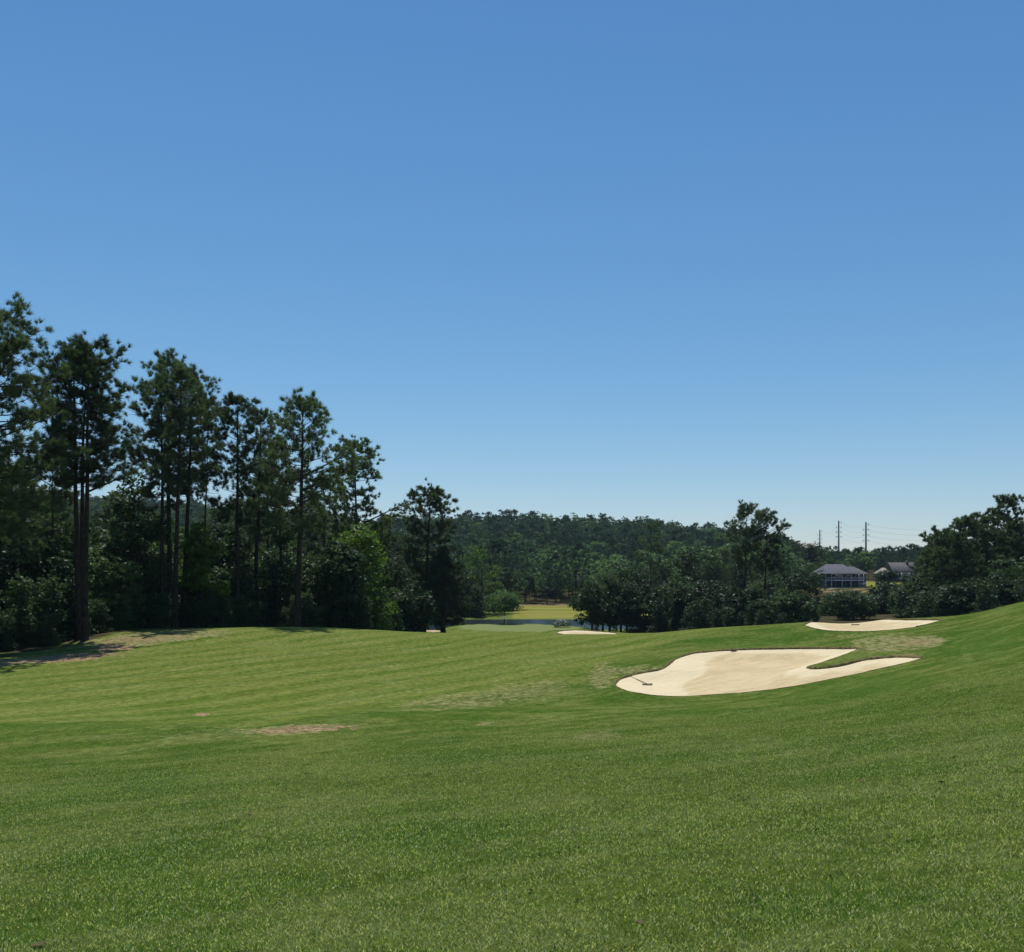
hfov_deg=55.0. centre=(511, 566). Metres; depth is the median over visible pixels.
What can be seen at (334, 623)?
understory tree
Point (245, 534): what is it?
woodland pine
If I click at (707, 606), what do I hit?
understory tree
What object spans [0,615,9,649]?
understory tree
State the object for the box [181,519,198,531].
hillside pine
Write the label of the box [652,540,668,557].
hillside pine
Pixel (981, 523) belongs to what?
pine tree
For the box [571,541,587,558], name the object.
hillside pine
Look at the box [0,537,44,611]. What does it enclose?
understory tree
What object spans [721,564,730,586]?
woodland pine
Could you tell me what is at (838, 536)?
power pole
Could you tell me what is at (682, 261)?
sky
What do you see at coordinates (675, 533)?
hillside pine
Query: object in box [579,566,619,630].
oak tree
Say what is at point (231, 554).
understory tree
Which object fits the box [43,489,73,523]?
woodland pine
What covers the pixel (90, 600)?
understory tree
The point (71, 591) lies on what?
understory tree
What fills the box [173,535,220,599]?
understory tree
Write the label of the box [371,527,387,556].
understory tree
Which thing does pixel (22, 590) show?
understory tree
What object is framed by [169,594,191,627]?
understory tree
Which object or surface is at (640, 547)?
hillside pine
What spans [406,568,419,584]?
woodland pine
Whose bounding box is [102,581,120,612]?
understory tree
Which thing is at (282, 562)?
understory tree
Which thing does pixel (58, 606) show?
understory tree
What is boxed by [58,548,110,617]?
understory tree
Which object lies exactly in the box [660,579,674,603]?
understory tree
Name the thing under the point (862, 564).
hillside tree
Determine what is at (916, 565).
woodland pine
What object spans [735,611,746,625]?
understory tree
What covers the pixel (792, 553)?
hillside tree
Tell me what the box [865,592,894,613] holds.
broadleaf tree
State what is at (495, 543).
hillside pine
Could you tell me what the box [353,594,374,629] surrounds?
understory tree
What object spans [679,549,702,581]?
woodland pine
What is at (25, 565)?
understory tree
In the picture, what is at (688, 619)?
understory tree
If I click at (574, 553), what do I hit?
hillside pine
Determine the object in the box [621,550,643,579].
hillside pine
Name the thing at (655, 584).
hillside tree
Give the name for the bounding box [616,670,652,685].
bunker rake
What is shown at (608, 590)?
oak tree
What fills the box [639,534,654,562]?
hillside pine
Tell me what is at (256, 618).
understory tree
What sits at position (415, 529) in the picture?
pine tree
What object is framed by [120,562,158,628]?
understory tree
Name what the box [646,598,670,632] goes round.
understory tree
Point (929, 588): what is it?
broadleaf tree
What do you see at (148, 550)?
understory tree
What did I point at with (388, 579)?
understory tree
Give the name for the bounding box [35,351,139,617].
pine tree
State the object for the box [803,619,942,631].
sand bunker
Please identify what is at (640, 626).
understory tree
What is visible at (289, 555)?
understory tree
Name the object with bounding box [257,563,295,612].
understory tree
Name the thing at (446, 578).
young pine
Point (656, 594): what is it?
broadleaf tree
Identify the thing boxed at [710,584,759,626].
broadleaf tree
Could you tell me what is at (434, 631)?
sand bunker
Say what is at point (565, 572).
hillside tree
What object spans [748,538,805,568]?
hillside tree
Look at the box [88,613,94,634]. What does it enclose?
understory tree
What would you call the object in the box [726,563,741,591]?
woodland pine
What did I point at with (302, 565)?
understory tree
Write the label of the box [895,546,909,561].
hillside pine
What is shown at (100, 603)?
understory tree
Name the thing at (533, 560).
hillside tree
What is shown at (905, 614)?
understory tree
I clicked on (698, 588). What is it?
broadleaf tree
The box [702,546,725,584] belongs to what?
understory tree
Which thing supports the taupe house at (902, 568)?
on the ground at (176, 685)
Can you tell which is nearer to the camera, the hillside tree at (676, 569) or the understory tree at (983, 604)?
the understory tree at (983, 604)
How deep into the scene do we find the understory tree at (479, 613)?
275.61 m
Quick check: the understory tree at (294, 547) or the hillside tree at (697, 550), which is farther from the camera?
the hillside tree at (697, 550)
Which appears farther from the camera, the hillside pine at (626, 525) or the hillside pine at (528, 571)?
the hillside pine at (626, 525)
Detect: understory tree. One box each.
[0,499,34,578]
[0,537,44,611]
[0,549,13,585]
[0,549,36,638]
[0,573,40,641]
[0,590,14,626]
[0,609,25,648]
[0,611,18,650]
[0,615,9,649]
[9,521,91,581]
[9,603,41,646]
[13,510,65,574]
[19,536,68,628]
[22,622,39,646]
[23,584,50,639]
[28,531,100,627]
[28,575,71,640]
[33,613,62,645]
[40,595,73,641]
[41,550,98,636]
[54,508,110,571]
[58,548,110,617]
[62,576,99,632]
[88,517,119,559]
[88,522,150,615]
[88,542,130,611]
[88,554,123,628]
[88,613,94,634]
[89,610,101,632]
[90,598,116,632]
[91,525,172,553]
[94,531,166,592]
[99,561,150,629]
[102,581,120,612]
[102,589,124,629]
[105,593,135,629]
[116,587,141,628]
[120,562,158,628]
[132,555,172,627]
[164,547,183,561]
[165,532,217,557]
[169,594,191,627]
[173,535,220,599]
[179,528,230,616]
[193,568,234,623]
[209,566,240,625]
[213,555,233,572]
[214,531,257,608]
[220,600,234,627]
[223,562,256,625]
[224,595,243,627]
[234,594,251,626]
[245,548,286,593]
[245,601,268,626]
[246,559,279,608]
[254,556,294,625]
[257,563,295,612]
[261,545,307,586]
[264,559,313,624]
[270,555,304,612]
[273,541,310,564]
[276,606,292,626]
[279,577,324,625]
[287,595,302,626]
[293,590,318,626]
[300,571,328,626]
[301,562,319,612]
[305,539,329,571]
[309,605,325,626]
[328,607,342,627]
[329,568,373,628]
[345,580,373,628]
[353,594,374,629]
[362,550,393,628]
[366,546,389,623]
[369,600,386,629]
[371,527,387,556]
[384,568,412,631]
[384,587,405,630]
[451,573,476,616]
[459,617,467,624]
[463,580,478,615]
[465,583,487,616]
[624,621,641,631]
[628,612,646,632]
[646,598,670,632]
[649,559,673,602]
[656,611,671,632]
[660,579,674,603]
[668,542,703,595]
[678,607,696,630]
[684,597,712,629]
[693,548,727,585]
[693,596,714,625]
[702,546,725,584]
[703,547,723,583]
[709,608,724,627]
[710,549,727,583]
[710,605,727,626]
[717,546,732,586]
[720,604,735,626]
[729,560,753,596]
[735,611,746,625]
[742,562,760,588]
[743,600,758,625]
[751,559,763,587]
[751,595,775,625]
[753,609,766,624]
[755,572,779,587]
[763,549,795,589]
[764,549,796,591]
[776,613,784,623]
[781,612,788,622]
[785,536,805,561]
[794,540,806,573]
[802,544,813,565]
[804,541,824,577]
[814,547,832,567]
[890,587,911,618]
[896,592,927,617]
[907,587,937,617]
[939,583,968,616]
[970,580,997,612]
[976,581,1000,610]
[999,578,1018,604]
[1013,573,1023,600]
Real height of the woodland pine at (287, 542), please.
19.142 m
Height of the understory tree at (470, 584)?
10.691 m
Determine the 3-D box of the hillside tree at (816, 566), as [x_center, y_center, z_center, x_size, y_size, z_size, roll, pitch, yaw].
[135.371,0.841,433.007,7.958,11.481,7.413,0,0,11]
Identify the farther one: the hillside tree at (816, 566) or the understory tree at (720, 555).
the hillside tree at (816, 566)
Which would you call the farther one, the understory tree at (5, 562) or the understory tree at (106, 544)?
the understory tree at (106, 544)
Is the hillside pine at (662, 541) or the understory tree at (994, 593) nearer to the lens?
the understory tree at (994, 593)
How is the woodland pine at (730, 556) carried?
on the ground at (176, 685)
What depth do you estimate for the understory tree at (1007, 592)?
147.33 m
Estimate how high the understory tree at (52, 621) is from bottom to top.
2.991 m
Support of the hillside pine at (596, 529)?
on the ground at (176, 685)
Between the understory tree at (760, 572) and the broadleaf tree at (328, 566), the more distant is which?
the understory tree at (760, 572)
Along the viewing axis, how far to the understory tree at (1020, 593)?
132.91 m
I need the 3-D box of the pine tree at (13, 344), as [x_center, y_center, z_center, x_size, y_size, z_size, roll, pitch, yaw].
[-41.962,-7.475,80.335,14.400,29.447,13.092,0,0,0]
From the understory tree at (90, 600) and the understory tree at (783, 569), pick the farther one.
the understory tree at (783, 569)
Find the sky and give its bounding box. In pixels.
[0,0,1023,551]
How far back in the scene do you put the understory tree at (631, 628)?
203.76 m
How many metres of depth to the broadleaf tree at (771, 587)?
204.59 m
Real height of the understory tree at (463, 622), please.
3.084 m
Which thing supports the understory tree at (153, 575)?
on the ground at (176, 685)
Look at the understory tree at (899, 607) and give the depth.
151.23 m
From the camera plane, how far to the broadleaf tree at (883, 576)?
339.05 m
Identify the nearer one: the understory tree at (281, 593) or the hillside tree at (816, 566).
the understory tree at (281, 593)
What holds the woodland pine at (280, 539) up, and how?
on the ground at (176, 685)
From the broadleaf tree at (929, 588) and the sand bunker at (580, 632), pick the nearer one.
the broadleaf tree at (929, 588)
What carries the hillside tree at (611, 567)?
on the ground at (176, 685)
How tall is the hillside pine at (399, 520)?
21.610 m
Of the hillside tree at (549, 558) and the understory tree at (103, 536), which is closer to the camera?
the understory tree at (103, 536)
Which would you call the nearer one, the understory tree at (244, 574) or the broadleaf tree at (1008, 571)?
the understory tree at (244, 574)
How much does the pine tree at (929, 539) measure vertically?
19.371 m
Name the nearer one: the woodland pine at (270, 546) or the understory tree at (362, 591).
the understory tree at (362, 591)
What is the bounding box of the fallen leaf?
[31,940,47,945]
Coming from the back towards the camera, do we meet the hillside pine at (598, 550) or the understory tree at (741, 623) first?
the hillside pine at (598, 550)
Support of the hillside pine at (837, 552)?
on the ground at (176, 685)
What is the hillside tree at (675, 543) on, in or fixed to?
on the ground at (176, 685)
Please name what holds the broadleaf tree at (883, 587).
on the ground at (176, 685)
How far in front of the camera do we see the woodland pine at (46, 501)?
117.60 m
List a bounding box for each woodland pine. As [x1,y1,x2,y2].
[0,457,52,571]
[2,480,46,548]
[29,487,68,526]
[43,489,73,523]
[89,511,109,539]
[166,526,189,552]
[197,507,242,550]
[230,500,266,559]
[239,472,296,558]
[245,437,311,565]
[273,526,307,557]
[293,496,336,557]
[303,473,354,562]
[370,526,401,585]
[383,532,412,582]
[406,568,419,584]
[455,568,471,615]
[660,568,672,585]
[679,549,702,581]
[716,549,735,579]
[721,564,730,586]
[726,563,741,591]
[728,553,743,581]
[764,563,780,586]
[914,556,923,573]
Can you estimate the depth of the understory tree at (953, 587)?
148.29 m
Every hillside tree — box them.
[452,566,478,589]
[497,570,520,595]
[502,552,547,602]
[517,561,547,600]
[522,554,541,572]
[524,553,552,594]
[534,545,559,564]
[535,549,566,597]
[543,562,574,600]
[545,544,582,564]
[559,558,585,597]
[569,552,606,574]
[578,563,615,585]
[588,555,629,585]
[605,553,633,563]
[609,553,627,578]
[622,550,669,585]
[631,552,660,589]
[657,554,677,581]
[660,545,681,567]
[661,540,688,557]
[666,550,694,575]
[678,541,708,565]
[679,541,700,555]
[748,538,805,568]
[748,539,793,558]
[753,541,793,563]
[778,539,807,567]
[786,557,808,579]
[804,562,814,572]
[811,556,827,571]
[822,549,847,566]
[844,551,877,570]
[848,555,876,570]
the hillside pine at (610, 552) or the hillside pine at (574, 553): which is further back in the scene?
the hillside pine at (610, 552)
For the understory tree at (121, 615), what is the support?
on the ground at (176, 685)
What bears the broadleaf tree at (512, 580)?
on the ground at (176, 685)
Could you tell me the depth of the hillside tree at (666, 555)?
430.49 m
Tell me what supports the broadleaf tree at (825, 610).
on the ground at (176, 685)
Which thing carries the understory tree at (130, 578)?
on the ground at (176, 685)
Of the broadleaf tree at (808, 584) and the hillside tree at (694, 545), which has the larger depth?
the hillside tree at (694, 545)
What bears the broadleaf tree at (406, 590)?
on the ground at (176, 685)
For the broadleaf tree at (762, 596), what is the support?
on the ground at (176, 685)
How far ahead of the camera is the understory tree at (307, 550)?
145.13 m
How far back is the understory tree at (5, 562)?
90.57 m
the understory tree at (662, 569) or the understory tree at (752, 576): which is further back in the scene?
the understory tree at (752, 576)
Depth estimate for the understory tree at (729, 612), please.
168.25 m
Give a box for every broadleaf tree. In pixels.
[93,471,184,623]
[96,513,159,563]
[178,522,231,625]
[213,519,251,586]
[302,540,374,628]
[330,522,398,629]
[376,557,418,630]
[398,580,436,631]
[446,558,487,605]
[456,542,505,613]
[483,561,519,601]
[643,585,673,630]
[656,573,696,631]
[666,582,696,630]
[679,580,723,627]
[696,582,741,625]
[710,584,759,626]
[736,586,777,623]
[747,574,799,623]
[775,565,827,611]
[819,592,846,615]
[865,580,903,608]
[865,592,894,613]
[874,568,900,590]
[887,582,916,615]
[899,568,948,609]
[907,584,939,616]
[920,584,975,616]
[953,576,1011,613]
[971,572,1023,611]
[984,555,1023,601]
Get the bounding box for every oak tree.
[566,577,615,629]
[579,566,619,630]
[590,573,630,631]
[598,560,643,631]
[603,581,649,632]
[623,571,656,621]
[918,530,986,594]
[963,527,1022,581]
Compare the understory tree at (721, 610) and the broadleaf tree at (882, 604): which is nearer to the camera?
the understory tree at (721, 610)
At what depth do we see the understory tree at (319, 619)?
112.20 m
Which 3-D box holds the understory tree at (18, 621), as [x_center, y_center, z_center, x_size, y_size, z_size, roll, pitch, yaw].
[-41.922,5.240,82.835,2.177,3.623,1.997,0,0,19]
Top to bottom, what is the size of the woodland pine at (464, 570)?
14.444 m
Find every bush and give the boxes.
[767,589,823,623]
[824,588,878,619]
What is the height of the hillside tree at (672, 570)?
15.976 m
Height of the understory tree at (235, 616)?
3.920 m
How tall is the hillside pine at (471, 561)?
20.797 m
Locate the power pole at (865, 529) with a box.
[863,522,868,572]
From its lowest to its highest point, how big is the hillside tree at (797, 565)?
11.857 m
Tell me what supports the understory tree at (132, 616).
on the ground at (176, 685)
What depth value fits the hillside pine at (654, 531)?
584.86 m
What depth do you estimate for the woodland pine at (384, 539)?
169.20 m
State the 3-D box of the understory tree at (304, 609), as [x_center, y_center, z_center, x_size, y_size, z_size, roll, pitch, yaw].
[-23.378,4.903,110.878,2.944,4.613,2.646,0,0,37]
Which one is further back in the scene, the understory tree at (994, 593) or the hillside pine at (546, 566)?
the hillside pine at (546, 566)
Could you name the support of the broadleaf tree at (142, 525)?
on the ground at (176, 685)
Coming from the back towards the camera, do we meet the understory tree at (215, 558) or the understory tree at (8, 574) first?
the understory tree at (215, 558)
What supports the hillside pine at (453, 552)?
on the ground at (176, 685)
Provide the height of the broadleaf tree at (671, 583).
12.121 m
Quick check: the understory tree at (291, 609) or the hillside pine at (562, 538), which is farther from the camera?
the hillside pine at (562, 538)
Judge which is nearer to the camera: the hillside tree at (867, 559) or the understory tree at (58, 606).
the understory tree at (58, 606)
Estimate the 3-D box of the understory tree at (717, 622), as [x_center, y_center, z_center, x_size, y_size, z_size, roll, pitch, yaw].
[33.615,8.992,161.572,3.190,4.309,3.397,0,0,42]
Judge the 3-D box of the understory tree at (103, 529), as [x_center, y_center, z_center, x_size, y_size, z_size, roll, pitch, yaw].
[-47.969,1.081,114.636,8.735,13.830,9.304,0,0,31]
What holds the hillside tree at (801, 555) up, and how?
on the ground at (176, 685)
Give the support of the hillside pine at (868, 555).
on the ground at (176, 685)
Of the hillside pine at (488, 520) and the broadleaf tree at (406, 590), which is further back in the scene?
the hillside pine at (488, 520)
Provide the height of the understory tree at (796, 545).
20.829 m
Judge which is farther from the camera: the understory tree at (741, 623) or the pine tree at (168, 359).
the understory tree at (741, 623)
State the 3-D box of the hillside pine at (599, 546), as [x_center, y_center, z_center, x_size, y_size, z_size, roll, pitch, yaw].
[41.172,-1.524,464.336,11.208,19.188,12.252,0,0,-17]
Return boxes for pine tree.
[0,290,91,570]
[8,451,90,569]
[24,339,136,639]
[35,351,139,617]
[36,329,160,640]
[122,347,204,623]
[125,375,199,620]
[133,361,223,627]
[147,368,228,624]
[182,396,235,537]
[204,390,273,621]
[223,406,293,602]
[254,386,367,626]
[315,434,409,554]
[396,478,460,630]
[633,520,673,592]
[723,499,769,589]
[743,509,791,595]
[908,524,962,581]
[914,546,956,590]
[947,513,983,581]
[962,511,1007,579]
[979,493,1023,579]
[992,518,1023,576]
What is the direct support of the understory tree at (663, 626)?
on the ground at (176, 685)
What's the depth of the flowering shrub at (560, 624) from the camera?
204.69 m
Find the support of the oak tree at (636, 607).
on the ground at (176, 685)
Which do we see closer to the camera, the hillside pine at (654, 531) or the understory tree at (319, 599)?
the understory tree at (319, 599)
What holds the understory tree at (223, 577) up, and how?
on the ground at (176, 685)
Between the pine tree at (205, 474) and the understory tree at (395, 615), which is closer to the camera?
the pine tree at (205, 474)
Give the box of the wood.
[1,494,924,569]
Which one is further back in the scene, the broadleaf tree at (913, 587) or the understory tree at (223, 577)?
the broadleaf tree at (913, 587)
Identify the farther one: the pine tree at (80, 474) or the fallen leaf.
the pine tree at (80, 474)
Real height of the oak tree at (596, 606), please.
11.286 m
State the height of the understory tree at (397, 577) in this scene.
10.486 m
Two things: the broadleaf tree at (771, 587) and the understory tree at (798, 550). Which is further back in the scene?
the understory tree at (798, 550)
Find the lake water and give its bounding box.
[426,619,636,629]
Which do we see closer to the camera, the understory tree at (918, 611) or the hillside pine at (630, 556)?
the understory tree at (918, 611)
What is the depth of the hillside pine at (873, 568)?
481.31 m
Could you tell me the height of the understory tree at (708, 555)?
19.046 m
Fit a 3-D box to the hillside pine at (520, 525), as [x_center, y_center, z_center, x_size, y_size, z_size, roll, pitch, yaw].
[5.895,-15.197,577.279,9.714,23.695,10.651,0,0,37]
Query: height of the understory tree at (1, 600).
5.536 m
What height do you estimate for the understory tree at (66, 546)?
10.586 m
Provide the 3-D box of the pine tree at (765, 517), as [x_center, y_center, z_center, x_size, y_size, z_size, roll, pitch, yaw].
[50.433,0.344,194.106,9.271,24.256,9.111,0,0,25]
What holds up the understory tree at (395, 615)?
on the ground at (176, 685)
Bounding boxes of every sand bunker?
[426,630,439,632]
[557,630,617,633]
[614,647,924,695]
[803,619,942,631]
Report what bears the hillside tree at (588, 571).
on the ground at (176, 685)
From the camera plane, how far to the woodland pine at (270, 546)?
134.43 m
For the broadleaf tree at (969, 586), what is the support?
on the ground at (176, 685)
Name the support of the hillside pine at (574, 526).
on the ground at (176, 685)
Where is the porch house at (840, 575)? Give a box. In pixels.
[810,564,867,587]
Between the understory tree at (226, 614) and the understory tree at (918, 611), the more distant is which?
the understory tree at (918, 611)
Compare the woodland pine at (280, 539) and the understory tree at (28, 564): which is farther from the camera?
the woodland pine at (280, 539)
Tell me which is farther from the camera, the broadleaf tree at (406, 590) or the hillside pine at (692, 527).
the hillside pine at (692, 527)
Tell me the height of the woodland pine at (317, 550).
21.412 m
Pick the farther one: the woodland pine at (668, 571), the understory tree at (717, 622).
the woodland pine at (668, 571)
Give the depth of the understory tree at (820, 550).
451.36 m
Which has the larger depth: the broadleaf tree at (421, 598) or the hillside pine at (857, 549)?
the hillside pine at (857, 549)
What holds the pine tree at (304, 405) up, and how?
on the ground at (176, 685)
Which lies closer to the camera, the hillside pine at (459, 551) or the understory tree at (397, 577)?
the understory tree at (397, 577)
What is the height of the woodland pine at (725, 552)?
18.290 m
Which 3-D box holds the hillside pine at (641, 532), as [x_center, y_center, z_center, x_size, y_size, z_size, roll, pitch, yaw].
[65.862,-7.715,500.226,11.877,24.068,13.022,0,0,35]
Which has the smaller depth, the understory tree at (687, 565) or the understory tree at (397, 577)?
the understory tree at (397, 577)
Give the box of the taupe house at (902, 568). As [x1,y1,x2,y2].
[873,561,917,581]
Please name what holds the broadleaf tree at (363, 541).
on the ground at (176, 685)
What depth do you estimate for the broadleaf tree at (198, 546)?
106.71 m
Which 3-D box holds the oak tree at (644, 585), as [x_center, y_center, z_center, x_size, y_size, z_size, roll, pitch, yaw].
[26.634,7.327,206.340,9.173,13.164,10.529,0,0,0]
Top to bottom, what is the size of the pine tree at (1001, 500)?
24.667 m
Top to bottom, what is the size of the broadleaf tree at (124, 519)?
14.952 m
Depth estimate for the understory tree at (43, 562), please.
94.02 m
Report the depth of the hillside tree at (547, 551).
454.35 m
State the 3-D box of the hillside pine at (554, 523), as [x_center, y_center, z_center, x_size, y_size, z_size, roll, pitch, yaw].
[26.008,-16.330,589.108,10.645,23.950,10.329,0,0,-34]
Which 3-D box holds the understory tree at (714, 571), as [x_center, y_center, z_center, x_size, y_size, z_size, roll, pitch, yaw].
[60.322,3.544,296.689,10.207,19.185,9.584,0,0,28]
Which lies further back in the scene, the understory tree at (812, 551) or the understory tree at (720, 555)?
the understory tree at (812, 551)
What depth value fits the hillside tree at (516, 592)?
331.82 m
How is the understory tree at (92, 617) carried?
on the ground at (176, 685)
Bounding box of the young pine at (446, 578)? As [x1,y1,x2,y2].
[414,549,483,632]
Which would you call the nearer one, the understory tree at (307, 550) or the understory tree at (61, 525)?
the understory tree at (61, 525)
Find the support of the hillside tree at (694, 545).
on the ground at (176, 685)
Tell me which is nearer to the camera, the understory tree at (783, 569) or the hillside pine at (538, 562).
the understory tree at (783, 569)
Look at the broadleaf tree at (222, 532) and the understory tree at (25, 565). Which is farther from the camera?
the broadleaf tree at (222, 532)
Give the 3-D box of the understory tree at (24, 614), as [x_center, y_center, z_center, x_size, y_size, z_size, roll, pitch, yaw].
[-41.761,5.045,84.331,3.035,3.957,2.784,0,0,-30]
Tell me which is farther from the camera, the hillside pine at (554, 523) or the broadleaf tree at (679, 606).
the hillside pine at (554, 523)
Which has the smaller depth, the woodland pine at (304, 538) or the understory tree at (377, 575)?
the understory tree at (377, 575)
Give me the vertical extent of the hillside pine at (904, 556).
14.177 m
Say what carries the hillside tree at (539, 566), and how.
on the ground at (176, 685)
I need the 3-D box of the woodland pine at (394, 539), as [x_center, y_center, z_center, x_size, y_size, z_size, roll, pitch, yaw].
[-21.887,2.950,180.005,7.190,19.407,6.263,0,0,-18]
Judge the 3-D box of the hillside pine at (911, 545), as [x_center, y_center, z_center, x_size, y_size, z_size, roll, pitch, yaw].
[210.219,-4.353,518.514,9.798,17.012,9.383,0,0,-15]
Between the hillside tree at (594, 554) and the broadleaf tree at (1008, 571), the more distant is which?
the hillside tree at (594, 554)
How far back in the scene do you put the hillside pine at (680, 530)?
569.27 m
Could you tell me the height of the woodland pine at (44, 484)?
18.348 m
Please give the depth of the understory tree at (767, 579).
255.39 m
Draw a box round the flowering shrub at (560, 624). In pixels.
[553,618,571,626]
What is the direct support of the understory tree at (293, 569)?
on the ground at (176, 685)
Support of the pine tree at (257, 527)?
on the ground at (176, 685)
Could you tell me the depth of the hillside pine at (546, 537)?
506.80 m
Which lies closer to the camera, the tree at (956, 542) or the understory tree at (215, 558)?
the understory tree at (215, 558)
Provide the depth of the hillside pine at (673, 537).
497.90 m
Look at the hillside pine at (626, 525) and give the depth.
638.71 m
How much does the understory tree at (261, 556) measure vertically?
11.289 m
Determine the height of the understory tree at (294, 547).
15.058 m
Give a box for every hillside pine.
[172,512,194,529]
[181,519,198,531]
[393,518,405,532]
[396,532,409,556]
[447,545,455,562]
[449,547,472,573]
[458,549,480,581]
[470,536,518,612]
[470,543,497,574]
[481,518,493,537]
[493,547,529,591]
[513,521,530,538]
[518,562,535,601]
[530,559,544,599]
[535,532,555,550]
[535,562,556,603]
[543,552,567,601]
[547,520,562,544]
[550,534,572,555]
[558,549,589,597]
[568,522,582,541]
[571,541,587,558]
[585,525,604,546]
[588,535,600,551]
[590,544,609,563]
[591,548,606,563]
[599,535,614,542]
[604,547,620,557]
[604,550,615,564]
[618,527,628,544]
[619,543,631,554]
[620,523,633,531]
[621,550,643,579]
[629,529,652,550]
[636,542,648,563]
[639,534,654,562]
[648,523,664,540]
[649,527,664,541]
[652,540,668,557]
[664,535,682,546]
[666,529,680,540]
[668,527,690,545]
[685,525,701,541]
[689,529,706,545]
[703,536,715,546]
[713,538,724,548]
[725,527,741,543]
[821,545,835,561]
[834,549,844,562]
[848,547,865,569]
[865,554,872,577]
[869,550,878,577]
[870,547,891,569]
[878,551,891,568]
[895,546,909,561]
[895,549,912,561]
[902,543,915,558]
[909,546,920,561]
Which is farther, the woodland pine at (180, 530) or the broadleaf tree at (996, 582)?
the woodland pine at (180, 530)
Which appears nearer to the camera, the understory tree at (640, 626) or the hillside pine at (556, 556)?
the understory tree at (640, 626)
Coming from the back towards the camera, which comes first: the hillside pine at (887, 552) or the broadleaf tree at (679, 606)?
the hillside pine at (887, 552)
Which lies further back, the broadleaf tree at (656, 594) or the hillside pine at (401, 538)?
the hillside pine at (401, 538)
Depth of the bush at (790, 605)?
168.48 m
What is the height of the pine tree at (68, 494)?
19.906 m
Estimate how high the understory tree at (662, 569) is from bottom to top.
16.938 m
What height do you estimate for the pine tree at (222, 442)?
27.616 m
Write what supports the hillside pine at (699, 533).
on the ground at (176, 685)
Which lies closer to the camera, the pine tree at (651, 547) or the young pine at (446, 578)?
the young pine at (446, 578)
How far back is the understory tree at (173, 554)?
122.33 m
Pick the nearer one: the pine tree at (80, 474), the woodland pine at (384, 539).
the pine tree at (80, 474)
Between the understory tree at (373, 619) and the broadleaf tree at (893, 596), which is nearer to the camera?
the understory tree at (373, 619)
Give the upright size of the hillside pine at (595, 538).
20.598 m
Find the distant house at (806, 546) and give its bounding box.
[799,543,816,557]
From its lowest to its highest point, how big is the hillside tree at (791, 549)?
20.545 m
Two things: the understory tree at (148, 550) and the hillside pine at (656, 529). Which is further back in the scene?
the hillside pine at (656, 529)
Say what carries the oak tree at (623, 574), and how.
on the ground at (176, 685)
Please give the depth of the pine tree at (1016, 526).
182.63 m
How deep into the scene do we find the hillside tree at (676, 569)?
396.45 m
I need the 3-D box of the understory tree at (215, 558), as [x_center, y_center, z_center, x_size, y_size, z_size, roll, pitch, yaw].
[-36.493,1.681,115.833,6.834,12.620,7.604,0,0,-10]
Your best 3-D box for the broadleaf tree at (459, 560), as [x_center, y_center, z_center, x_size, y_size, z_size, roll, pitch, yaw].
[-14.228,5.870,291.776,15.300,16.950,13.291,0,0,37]
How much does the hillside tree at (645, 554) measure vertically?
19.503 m
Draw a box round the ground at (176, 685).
[0,527,1023,951]
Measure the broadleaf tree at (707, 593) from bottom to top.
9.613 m
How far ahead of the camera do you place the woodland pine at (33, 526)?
91.80 m
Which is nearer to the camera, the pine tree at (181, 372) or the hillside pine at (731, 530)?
the pine tree at (181, 372)
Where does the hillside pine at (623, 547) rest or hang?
on the ground at (176, 685)
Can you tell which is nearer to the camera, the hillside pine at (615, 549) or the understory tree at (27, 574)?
the understory tree at (27, 574)
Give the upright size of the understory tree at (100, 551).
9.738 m
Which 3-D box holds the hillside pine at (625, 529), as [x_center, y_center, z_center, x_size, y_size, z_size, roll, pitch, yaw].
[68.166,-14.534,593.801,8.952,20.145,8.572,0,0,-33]
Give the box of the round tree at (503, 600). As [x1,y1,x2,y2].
[480,589,524,623]
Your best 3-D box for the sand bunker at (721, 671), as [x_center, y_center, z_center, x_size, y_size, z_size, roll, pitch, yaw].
[13.969,6.032,58.007,16.720,2.514,18.700,0,0,0]
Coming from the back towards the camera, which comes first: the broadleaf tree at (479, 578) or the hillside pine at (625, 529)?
the hillside pine at (625, 529)
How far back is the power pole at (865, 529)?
559.68 m
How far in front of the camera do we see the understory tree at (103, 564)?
98.40 m
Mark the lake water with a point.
(512, 621)
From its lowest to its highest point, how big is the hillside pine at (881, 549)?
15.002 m
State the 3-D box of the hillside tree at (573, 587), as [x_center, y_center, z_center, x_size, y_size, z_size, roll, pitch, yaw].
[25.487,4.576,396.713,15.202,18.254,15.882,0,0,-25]
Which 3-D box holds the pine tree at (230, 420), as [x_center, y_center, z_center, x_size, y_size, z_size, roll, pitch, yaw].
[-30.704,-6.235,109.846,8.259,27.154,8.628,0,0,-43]
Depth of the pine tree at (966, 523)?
184.73 m
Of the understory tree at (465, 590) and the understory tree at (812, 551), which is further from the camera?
the understory tree at (812, 551)
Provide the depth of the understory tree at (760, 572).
376.07 m
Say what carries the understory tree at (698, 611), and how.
on the ground at (176, 685)
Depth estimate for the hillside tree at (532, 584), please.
369.12 m
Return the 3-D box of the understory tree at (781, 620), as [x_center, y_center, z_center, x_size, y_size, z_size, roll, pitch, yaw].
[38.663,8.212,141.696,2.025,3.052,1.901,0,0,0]
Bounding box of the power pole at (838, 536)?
[836,521,841,553]
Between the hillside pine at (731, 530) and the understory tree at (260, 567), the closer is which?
the understory tree at (260, 567)
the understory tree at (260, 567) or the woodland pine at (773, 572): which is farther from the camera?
the woodland pine at (773, 572)

